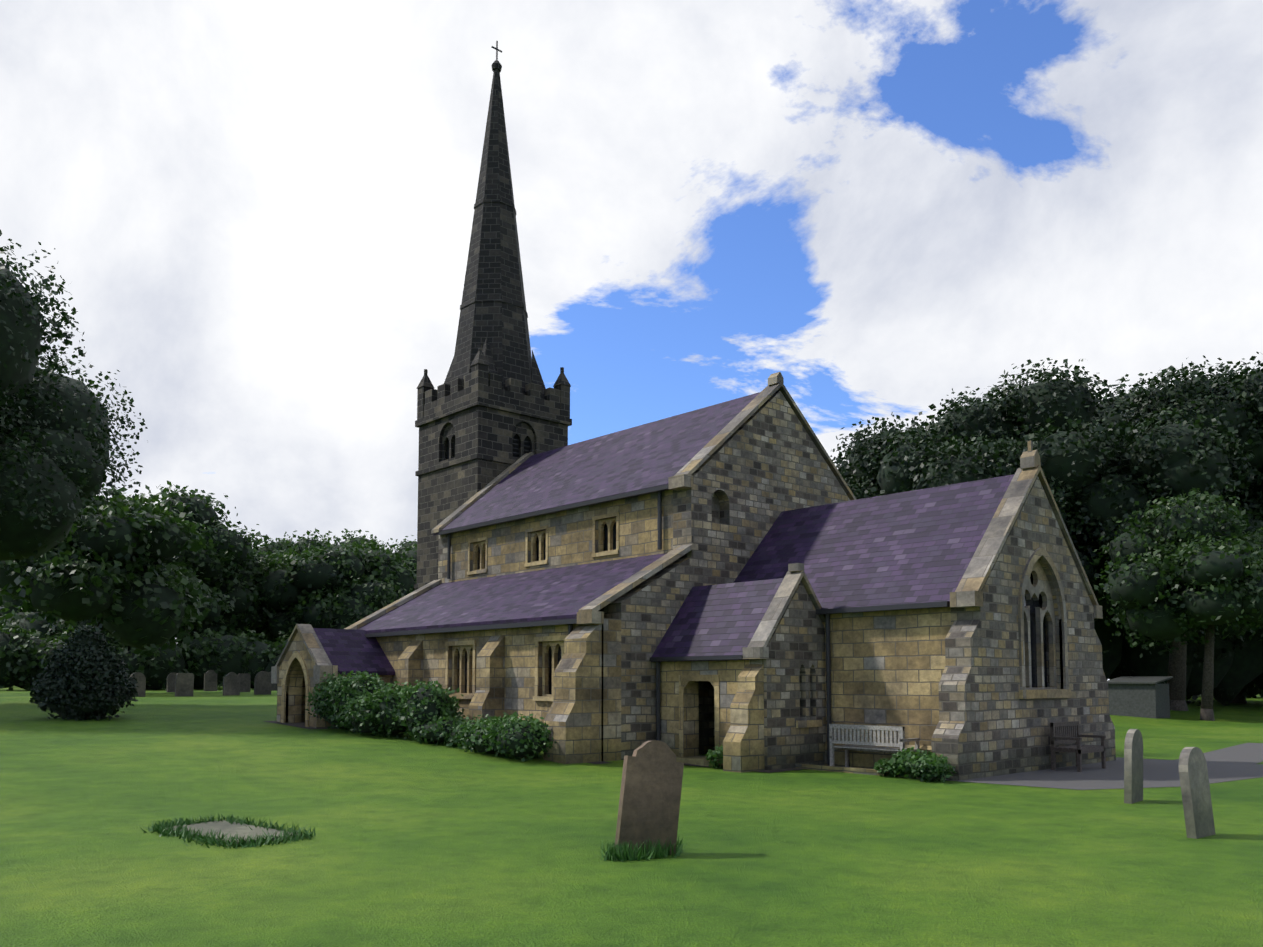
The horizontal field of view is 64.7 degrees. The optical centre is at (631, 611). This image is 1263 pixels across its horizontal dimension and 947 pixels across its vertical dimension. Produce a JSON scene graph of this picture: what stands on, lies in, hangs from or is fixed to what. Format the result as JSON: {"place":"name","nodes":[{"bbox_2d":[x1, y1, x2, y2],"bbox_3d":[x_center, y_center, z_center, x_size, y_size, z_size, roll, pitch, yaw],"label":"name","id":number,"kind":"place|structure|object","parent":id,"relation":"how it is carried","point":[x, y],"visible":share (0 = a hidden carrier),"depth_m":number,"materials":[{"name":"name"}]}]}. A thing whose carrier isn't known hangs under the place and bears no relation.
{"place":"outdoors","nodes":[
{"label":"outdoors","id":0,"kind":"place"},
{"bbox_2d":[0,229,147,576],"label":"tree","id":1,"kind":"object","parent":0,"point":[49,365],"depth_m":31.14,"materials":[{"name":"plant"}]},
{"bbox_2d":[418,406,567,469],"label":"tower belfry wall","id":2,"kind":"structure","parent":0,"point":[483,430],"depth_m":32.99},
{"bbox_2d":[442,423,454,460],"bbox_3d":[-6.064,-5.705,33.558,0.100,1.270,1.000,4,-5,-42],"label":"belfry window tracery","id":3,"kind":"object","parent":2,"relation":"attached to","point":[449,432],"visible":0.69,"depth_m":33.60,"materials":[{"name":"stone"}]},
{"bbox_2d":[446,434,529,458],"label":"belfry louvres","id":4,"kind":"object","parent":2,"relation":"in","point":[516,446],"visible":0.12,"depth_m":33.59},
{"bbox_2d":[416,345,570,419],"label":"battlement parapet","id":5,"kind":"structure","parent":2,"relation":"on","point":[479,379],"depth_m":33.66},
{"bbox_2d":[444,69,545,399],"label":"spire","id":6,"kind":"structure","parent":2,"relation":"on","point":[498,331],"depth_m":34.35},
{"bbox_2d":[460,198,527,317],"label":"spire bands","id":7,"kind":"object","parent":6,"relation":"attached to","point":[493,298],"visible":0.52,"depth_m":34.40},
{"bbox_2d":[491,60,501,71],"bbox_3d":[-4.822,-19.512,35.659,0.380,0.350,0.361,4,-5,-42],"label":"spire finial","id":8,"kind":"object","parent":6,"relation":"on","point":[496,64],"visible":0.9,"depth_m":35.53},
{"bbox_2d":[491,41,501,59],"bbox_3d":[-4.822,-20.051,35.697,0.440,0.770,0.044,4,-5,-42],"label":"cross","id":9,"kind":"object","parent":8,"relation":"on","point":[496,49],"visible":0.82,"depth_m":35.68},
{"bbox_2d":[512,422,533,457],"bbox_3d":[-3.690,-5.713,33.450,1.000,1.270,0.100,4,-5,-42],"label":"belfry window","id":10,"kind":"structure","parent":2,"relation":"attached to","point":[522,431],"depth_m":33.43,"materials":[{"name":"stone"}]},
{"bbox_2d":[375,618,620,760],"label":"aisle wall","id":11,"kind":"structure","parent":0,"point":[519,694],"depth_m":22.76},
{"bbox_2d":[445,635,567,700],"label":"window surrounds","id":12,"kind":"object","parent":11,"relation":"in","point":[537,697],"depth_m":24.17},
{"bbox_2d":[452,645,472,694],"bbox_3d":[-4.119,1.466,24.793,0.100,1.220,1.120,4,-5,-42],"label":"window frame","id":13,"kind":"object","parent":12,"relation":"attached to","point":[462,650],"visible":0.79,"depth_m":24.88,"materials":[{"name":"stone"}]},
{"bbox_2d":[459,651,466,692],"bbox_3d":[-4.000,1.473,24.901,0.020,1.220,1.120,4,-5,-42],"label":"window glass","id":14,"kind":"object","parent":12,"relation":"attached to","point":[465,670],"visible":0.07,"depth_m":25.07,"materials":[{"name":"grey"}]},
{"bbox_2d":[542,641,563,695],"bbox_3d":[-1.591,1.272,22.030,0.100,1.220,1.120,4,-5,-42],"label":"window frame","id":15,"kind":"object","parent":12,"relation":"attached to","point":[554,645],"visible":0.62,"depth_m":22.31,"materials":[{"name":"stone"}]},
{"bbox_2d":[549,646,560,693],"bbox_3d":[-1.472,1.280,22.138,0.020,1.220,1.120,4,-5,-42],"label":"window glass","id":16,"kind":"object","parent":12,"relation":"in","point":[550,667],"visible":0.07,"depth_m":22.50,"materials":[{"name":"grey"}]},
{"bbox_2d":[356,553,666,633],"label":"aisle roof","id":17,"kind":"structure","parent":11,"relation":"on","point":[567,592],"depth_m":25.07,"materials":[{"name":"tile"}]},
{"bbox_2d":[449,490,672,611],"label":"clerestory wall","id":18,"kind":"structure","parent":0,"point":[569,537],"depth_m":26.07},
{"bbox_2d":[467,512,618,574],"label":"window surrounds","id":19,"kind":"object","parent":18,"relation":"in","point":[593,554],"depth_m":26.79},
{"bbox_2d":[473,541,484,570],"bbox_3d":[-4.396,-1.611,29.328,0.100,0.850,0.820,4,-5,-42],"label":"window frame","id":20,"kind":"object","parent":19,"relation":"attached to","point":[481,545],"visible":0.65,"depth_m":29.37,"materials":[{"name":"stone"}]},
{"bbox_2d":[531,530,545,561],"bbox_3d":[-2.461,-1.758,27.213,0.100,0.850,0.820,4,-5,-42],"label":"window frame","id":21,"kind":"object","parent":19,"relation":"attached to","point":[540,535],"visible":0.62,"depth_m":27.23,"materials":[{"name":"stone"}]},
{"bbox_2d":[598,517,615,552],"bbox_3d":[-0.533,-1.906,25.106,0.100,0.850,0.820,4,-5,-42],"label":"window frame","id":22,"kind":"object","parent":18,"relation":"attached to","point":[609,522],"visible":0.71,"depth_m":25.16,"materials":[{"name":"stone"}]},
{"bbox_2d":[604,521,615,550],"bbox_3d":[-0.415,-1.898,25.214,0.020,0.850,0.820,4,-5,-42],"label":"window glass","id":23,"kind":"object","parent":18,"relation":"attached to","point":[606,537],"visible":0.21,"depth_m":25.41,"materials":[{"name":"grey"}]},
{"bbox_2d":[0,686,1262,946],"bbox_3d":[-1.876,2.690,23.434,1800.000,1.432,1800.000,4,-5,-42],"label":"lawn","id":24,"kind":"structure","parent":0,"point":[418,844],"depth_m":10.19,"materials":[{"name":"green plant"}]},
{"bbox_2d":[29,623,138,720],"bbox_3d":[-14.768,1.716,26.941,2.654,2.777,2.617,4,-5,-42],"label":"yew shrub","id":25,"kind":"object","parent":24,"relation":"on","point":[44,691],"depth_m":26.28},
{"bbox_2d":[0,588,181,647],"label":"tree","id":26,"kind":"object","parent":24,"relation":"on","point":[36,625],"depth_m":58.42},
{"bbox_2d":[0,483,211,658],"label":"tree","id":27,"kind":"object","parent":24,"relation":"on","point":[123,506],"depth_m":45.74,"materials":[{"name":"plant"}]},
{"bbox_2d":[37,507,237,646],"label":"tree","id":28,"kind":"object","parent":24,"relation":"on","point":[215,598],"depth_m":61.67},
{"bbox_2d":[130,672,145,696],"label":"gravestone","id":29,"kind":"object","parent":24,"relation":"on","point":[141,683],"visible":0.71,"depth_m":41.41,"materials":[{"name":"stone"}]},
{"bbox_2d":[0,616,292,690],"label":"hedge","id":30,"kind":"object","parent":24,"relation":"on","point":[234,664],"depth_m":55.90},
{"bbox_2d":[167,672,176,691],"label":"gravestone","id":31,"kind":"object","parent":24,"relation":"on","point":[171,677],"visible":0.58,"depth_m":50.31,"materials":[{"name":"stone"}]},
{"bbox_2d":[175,673,193,696],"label":"gravestone","id":32,"kind":"object","parent":24,"relation":"on","point":[184,684],"visible":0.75,"depth_m":42.55,"materials":[{"name":"stone"}]},
{"bbox_2d":[141,481,270,642],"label":"tree","id":33,"kind":"object","parent":24,"relation":"on","point":[224,553],"depth_m":66.02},
{"bbox_2d":[204,670,216,690],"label":"gravestone","id":34,"kind":"object","parent":24,"relation":"on","point":[210,680],"visible":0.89,"depth_m":53.37,"materials":[{"name":"stone"}]},
{"bbox_2d":[133,813,315,848],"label":"grass tufts","id":35,"kind":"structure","parent":24,"relation":"on","point":[162,827],"depth_m":10.97,"materials":[{"name":"green"}]},
{"bbox_2d":[223,672,239,695],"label":"gravestone","id":36,"kind":"object","parent":24,"relation":"on","point":[231,683],"visible":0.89,"depth_m":44.59,"materials":[{"name":"stone"}]},
{"bbox_2d":[166,820,298,844],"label":"grave slab","id":37,"kind":"structure","parent":24,"relation":"on","point":[228,828],"depth_m":11.34,"materials":[{"name":"grey stone"}]},
{"bbox_2d":[238,673,250,691],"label":"gravestone","id":38,"kind":"object","parent":24,"relation":"on","point":[245,681],"visible":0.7,"depth_m":51.31,"materials":[{"name":"stone"}]},
{"bbox_2d":[185,548,305,639],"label":"tree","id":39,"kind":"object","parent":24,"relation":"on","point":[293,591],"depth_m":69.28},
{"bbox_2d":[254,671,271,694],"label":"gravestone","id":40,"kind":"object","parent":24,"relation":"on","point":[262,683],"visible":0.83,"depth_m":46.15,"materials":[{"name":"stone"}]},
{"bbox_2d":[241,548,300,643],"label":"tree","id":41,"kind":"object","parent":24,"relation":"on","point":[280,556],"depth_m":72.07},
{"bbox_2d":[268,672,276,690],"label":"gravestone","id":42,"kind":"object","parent":24,"relation":"on","point":[273,686],"visible":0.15,"depth_m":55.34,"materials":[{"name":"stone"}]},
{"bbox_2d":[251,534,304,553],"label":"tree","id":43,"kind":"object","parent":24,"relation":"on","point":[273,543],"depth_m":90.09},
{"bbox_2d":[264,721,343,728],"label":"soil path","id":44,"kind":"structure","parent":24,"relation":"on","point":[300,724],"depth_m":26.55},
{"bbox_2d":[277,632,332,727],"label":"porch wall","id":45,"kind":"structure","parent":24,"relation":"on","point":[294,704],"depth_m":27.16,"materials":[{"name":"stone"}]},
{"bbox_2d":[281,651,309,726],"bbox_3d":[-8.941,2.151,26.645,0.130,2.170,1.650,4,-5,-42],"label":"door arch surround","id":46,"kind":"object","parent":45,"relation":"attached to","point":[296,655],"visible":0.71,"depth_m":26.80,"materials":[{"name":"stone"}]},
{"bbox_2d":[271,624,337,683],"bbox_3d":[-8.823,1.146,26.823,0.490,1.600,3.040,4,-5,-42],"label":"gable coping","id":47,"kind":"object","parent":45,"relation":"on","point":[316,650],"visible":0.62,"depth_m":26.30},
{"bbox_2d":[313,628,394,674],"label":"porch roof","id":48,"kind":"structure","parent":45,"relation":"on","point":[348,650],"depth_m":27.00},
{"bbox_2d":[275,528,341,556],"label":"tree","id":49,"kind":"object","parent":24,"relation":"on","point":[305,541],"depth_m":91.00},
{"bbox_2d":[251,540,405,642],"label":"tree","id":50,"kind":"object","parent":24,"relation":"on","point":[309,557],"depth_m":69.84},
{"bbox_2d":[301,675,391,726],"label":"porch side walls","id":51,"kind":"structure","parent":24,"relation":"on","point":[386,678],"depth_m":27.65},
{"bbox_2d":[332,528,388,549],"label":"tree","id":52,"kind":"object","parent":24,"relation":"on","point":[351,536],"depth_m":93.35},
{"bbox_2d":[346,537,416,597],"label":"tree","id":53,"kind":"object","parent":24,"relation":"on","point":[394,559],"depth_m":73.72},
{"bbox_2d":[388,535,416,553],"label":"tree","id":54,"kind":"object","parent":24,"relation":"on","point":[401,543],"depth_m":96.88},
{"bbox_2d":[394,541,416,589],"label":"tree","id":55,"kind":"object","parent":24,"relation":"on","point":[406,552],"depth_m":79.81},
{"bbox_2d":[303,670,555,761],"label":"shrubs","id":56,"kind":"object","parent":24,"relation":"on","point":[491,730],"depth_m":22.89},
{"bbox_2d":[416,458,511,589],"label":"tower","id":57,"kind":"structure","parent":24,"relation":"on","point":[443,493],"depth_m":33.59,"materials":[{"name":"stone"}]},
{"bbox_2d":[414,386,571,588],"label":"tower strings","id":58,"kind":"object","parent":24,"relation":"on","point":[498,399],"visible":0.25,"depth_m":33.29},
{"bbox_2d":[397,624,602,763],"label":"buttresses","id":59,"kind":"structure","parent":24,"relation":"on","point":[572,719],"depth_m":20.63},
{"bbox_2d":[433,392,759,535],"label":"roof","id":60,"kind":"structure","parent":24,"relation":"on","point":[651,454],"depth_m":27.36,"materials":[{"name":"tile"}]},
{"bbox_2d":[438,534,448,582],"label":"quoins","id":61,"kind":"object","parent":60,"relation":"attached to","point":[442,561],"depth_m":30.64,"materials":[{"name":"stone"}]},
{"bbox_2d":[431,452,533,532],"bbox_3d":[-3.434,-3.749,33.031,7.020,3.026,0.420,4,-5,-42],"label":"gable coping","id":62,"kind":"object","parent":60,"relation":"on","point":[478,495],"visible":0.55,"depth_m":31.66,"materials":[{"name":"stone"}]},
{"bbox_2d":[537,535,545,560],"bbox_3d":[-2.343,-1.751,27.321,0.020,0.850,0.820,4,-5,-42],"label":"window glass","id":63,"kind":"object","parent":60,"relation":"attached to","point":[538,548],"visible":0.07,"depth_m":27.45,"materials":[{"name":"grey"}]},
{"bbox_2d":[364,484,949,764],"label":"gutters and downpipes","id":64,"kind":"object","parent":60,"relation":"attached to","point":[659,490],"visible":0.73,"depth_m":21.88,"materials":[{"name":"grey metal"}]},
{"bbox_2d":[599,834,689,861],"bbox_3d":[0.167,2.357,10.050,1.170,0.201,0.721,4,-5,-42],"label":"grass tuft","id":65,"kind":"object","parent":24,"relation":"on","point":[624,853],"visible":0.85,"depth_m":9.82,"materials":[{"name":"green"}]},
{"bbox_2d":[604,557,691,759],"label":"wall","id":66,"kind":"structure","parent":24,"relation":"on","point":[646,611],"depth_m":21.58,"materials":[{"name":"stone"}]},
{"bbox_2d":[577,544,692,624],"bbox_3d":[0.133,-0.633,21.807,3.027,1.930,0.490,4,-5,-42],"label":"gable coping","id":67,"kind":"object","parent":66,"relation":"on","point":[589,613],"visible":0.96,"depth_m":21.39,"materials":[{"name":"stone"}]},
{"bbox_2d":[615,740,683,854],"bbox_3d":[0.164,2.059,10.090,0.790,1.487,0.212,1,-4,-20],"label":"gravestone","id":68,"kind":"object","parent":24,"relation":"on","point":[650,791],"visible":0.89,"depth_m":10.07,"materials":[{"name":"stone"}]},
{"bbox_2d":[705,744,722,768],"bbox_3d":[1.724,2.909,19.807,0.609,0.532,0.617,4,-5,-42],"label":"shrub","id":69,"kind":"object","parent":24,"relation":"on","point":[713,756],"visible":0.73,"depth_m":19.74,"materials":[{"name":"green plant"}]},
{"bbox_2d":[651,578,783,661],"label":"roof","id":70,"kind":"structure","parent":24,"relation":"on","point":[718,620],"depth_m":21.16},
{"bbox_2d":[723,664,764,772],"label":"buttress","id":71,"kind":"structure","parent":24,"relation":"on","point":[743,745],"depth_m":19.35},
{"bbox_2d":[673,391,850,753],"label":"gable wall","id":72,"kind":"structure","parent":24,"relation":"on","point":[760,470],"depth_m":24.09,"materials":[{"name":"stone"}]},
{"bbox_2d":[668,372,856,499],"bbox_3d":[3.644,-4.363,25.299,7.100,3.420,0.500,4,-5,-42],"label":"gable coping","id":73,"kind":"object","parent":72,"relation":"on","point":[681,479],"visible":0.73,"depth_m":24.56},
{"bbox_2d":[749,582,825,769],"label":"gable wall","id":74,"kind":"structure","parent":24,"relation":"on","point":[794,679],"depth_m":20.13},
{"bbox_2d":[743,563,824,658],"bbox_3d":[3.142,-0.002,20.287,2.167,1.980,0.440,4,-5,-42],"label":"gable coping","id":75,"kind":"object","parent":74,"relation":"on","point":[794,577],"visible":0.83,"depth_m":20.06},
{"bbox_2d":[796,720,821,727],"bbox_3d":[3.612,2.296,20.333,0.800,0.140,0.090,4,-5,-42],"label":"window sill","id":76,"kind":"structure","parent":74,"relation":"attached to","point":[808,723],"depth_m":20.26,"materials":[{"name":"stone"}]},
{"bbox_2d":[756,765,829,772],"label":"plinth","id":77,"kind":"structure","parent":24,"relation":"on","point":[779,770],"depth_m":19.34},
{"bbox_2d":[795,763,945,780],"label":"plinth","id":78,"kind":"structure","parent":24,"relation":"on","point":[841,769],"depth_m":19.04,"materials":[{"name":"stone"}]},
{"bbox_2d":[825,740,931,768],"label":"wall plinth","id":79,"kind":"structure","parent":24,"relation":"on","point":[862,759],"depth_m":19.97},
{"bbox_2d":[830,412,950,498],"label":"tree","id":80,"kind":"object","parent":24,"relation":"on","point":[857,444],"depth_m":52.57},
{"bbox_2d":[873,747,956,782],"bbox_3d":[5.130,2.774,17.851,0.941,0.673,1.722,2,-4,-24],"label":"shrub","id":81,"kind":"object","parent":24,"relation":"on","point":[924,765],"visible":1,"depth_m":17.59,"materials":[{"name":"green plant"}]},
{"bbox_2d":[910,404,947,438],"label":"tree","id":82,"kind":"object","parent":24,"relation":"on","point":[932,416],"depth_m":65.58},
{"bbox_2d":[931,619,983,780],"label":"buttress","id":83,"kind":"structure","parent":24,"relation":"on","point":[957,740],"depth_m":18.00,"materials":[{"name":"stone"}]},
{"bbox_2d":[853,385,1095,555],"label":"tree","id":84,"kind":"object","parent":24,"relation":"on","point":[959,448],"depth_m":49.20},
{"bbox_2d":[951,476,1098,776],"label":"gable wall","id":85,"kind":"structure","parent":24,"relation":"on","point":[1016,734],"depth_m":19.52,"materials":[{"name":"stone"}]},
{"bbox_2d":[950,440,1102,618],"bbox_3d":[8.093,-1.711,20.227,5.500,3.520,0.500,4,-5,-42],"label":"gable coping","id":86,"kind":"object","parent":85,"relation":"on","point":[968,592],"visible":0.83,"depth_m":19.51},
{"bbox_2d":[1024,573,1046,686],"bbox_3d":[7.985,0.233,20.209,1.750,2.700,0.020,4,-5,-42],"label":"window glass","id":87,"kind":"object","parent":85,"relation":"attached to","point":[1032,603],"visible":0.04,"depth_m":20.43,"materials":[{"name":"grey"}]},
{"bbox_2d":[1024,560,1056,689],"bbox_3d":[8.093,0.225,20.092,1.750,2.700,0.100,4,-5,-42],"label":"window tracery","id":88,"kind":"object","parent":85,"relation":"attached to","point":[1041,585],"visible":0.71,"depth_m":20.23,"materials":[{"name":"grey stone"}]},
{"bbox_2d":[1018,547,1068,689],"bbox_3d":[8.218,0.135,19.961,2.010,2.860,0.110,4,-5,-42],"label":"window surround","id":89,"kind":"object","parent":85,"relation":"attached to","point":[1042,554],"visible":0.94,"depth_m":20.17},
{"bbox_2d":[1019,689,1071,698],"bbox_3d":[8.231,1.646,19.840,2.100,0.170,0.130,4,-5,-42],"label":"window sill","id":90,"kind":"structure","parent":85,"relation":"attached to","point":[1047,693],"depth_m":19.74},
{"bbox_2d":[974,374,1112,435],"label":"tree","id":91,"kind":"object","parent":24,"relation":"on","point":[988,397],"depth_m":63.61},
{"bbox_2d":[985,357,1169,601],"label":"tree","id":92,"kind":"object","parent":24,"relation":"on","point":[1100,440],"depth_m":47.76,"materials":[{"name":"plant"}]},
{"bbox_2d":[1094,629,1115,761],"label":"buttress","id":93,"kind":"structure","parent":24,"relation":"on","point":[1106,727],"depth_m":21.72,"materials":[{"name":"stone"}]},
{"bbox_2d":[947,757,1262,789],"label":"path apron","id":94,"kind":"object","parent":24,"relation":"on","point":[1156,773],"visible":0.67,"depth_m":18.24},
{"bbox_2d":[1050,721,1105,771],"bbox_3d":[8.860,2.666,19.747,1.210,0.920,0.590,4,-5,-42],"label":"bench","id":95,"kind":"object","parent":94,"relation":"on","point":[1064,732],"visible":1,"depth_m":19.68,"materials":[{"name":"brown wood"}]},
{"bbox_2d":[1091,373,1152,611],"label":"tree","id":96,"kind":"object","parent":24,"relation":"on","point":[1116,417],"depth_m":62.46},
{"bbox_2d":[1124,729,1142,803],"bbox_3d":[7.279,2.386,14.442,0.147,1.353,0.550,-4,-5,42],"label":"gravestone","id":97,"kind":"object","parent":24,"relation":"on","point":[1133,768],"visible":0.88,"depth_m":14.30,"materials":[{"name":"grey stone"}]},
{"bbox_2d":[1107,676,1172,718],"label":"shed","id":98,"kind":"structure","parent":24,"relation":"on","point":[1142,696],"depth_m":43.38,"materials":[{"name":"concrete"}]},
{"bbox_2d":[1079,355,1262,710],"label":"tree","id":99,"kind":"object","parent":24,"relation":"on","point":[1241,475],"depth_m":47.22,"materials":[{"name":"plant"}]},
{"bbox_2d":[1086,485,1262,720],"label":"tree","id":100,"kind":"object","parent":24,"relation":"on","point":[1252,563],"depth_m":42.00,"materials":[{"name":"plant"}]},
{"bbox_2d":[1179,747,1215,838],"bbox_3d":[6.391,2.193,11.244,0.572,1.318,0.168,3,-5,-38],"label":"gravestone","id":101,"kind":"object","parent":24,"relation":"on","point":[1196,797],"visible":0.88,"depth_m":11.15,"materials":[{"name":"grey stone"}]},
{"bbox_2d":[1204,352,1262,518],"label":"tree","id":102,"kind":"object","parent":24,"relation":"on","point":[1246,369],"depth_m":48.84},
{"bbox_3d":[-6.720,1.832,29.818,2.150,5.150,0.550,4,-5,-42],"label":"aisle wall","id":103,"kind":"object","parent":24,"relation":"on","visible":0},
{"bbox_2d":[344,579,440,629],"bbox_3d":[-7.113,-0.079,29.728,3.027,1.930,0.490,4,-5,-42],"label":"gable coping","id":104,"kind":"object","parent":103,"relation":"attached to","point":[392,606],"visible":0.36,"depth_m":29.61,"materials":[{"name":"stone"}]},
{"bbox_2d":[0,0,1262,680],"label":"sky","id":105,"kind":"structure","parent":0,"point":[258,215],"materials":[{"name":"white"}]},
{"bbox_2d":[660,660,748,765],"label":"wall","id":106,"kind":"structure","parent":0,"point":[728,672],"depth_m":21.26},
{"bbox_2d":[676,675,721,766],"bbox_3d":[1.400,2.553,20.775,0.450,2.450,1.250,4,-5,-42],"label":"door surround","id":107,"kind":"object","parent":106,"relation":"in","point":[686,681],"visible":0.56,"depth_m":20.74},
{"bbox_2d":[733,474,1014,614],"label":"roof","id":108,"kind":"structure","parent":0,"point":[916,546],"depth_m":21.16,"materials":[{"name":"tile"}]},
{"bbox_2d":[829,724,919,766],"bbox_3d":[4.726,2.662,19.433,0.590,0.880,1.710,4,-5,-42],"label":"bench","id":109,"kind":"object","parent":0,"point":[858,737],"visible":0.85,"depth_m":19.34,"materials":[{"name":"grey wood"}]},
{"bbox_2d":[822,607,950,745],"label":"wall","id":110,"kind":"structure","parent":0,"point":[887,668],"depth_m":19.67,"materials":[{"name":"stone"}]},
{"bbox_2d":[1176,743,1262,763],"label":"path","id":111,"kind":"structure","parent":0,"point":[1248,753],"depth_m":23.41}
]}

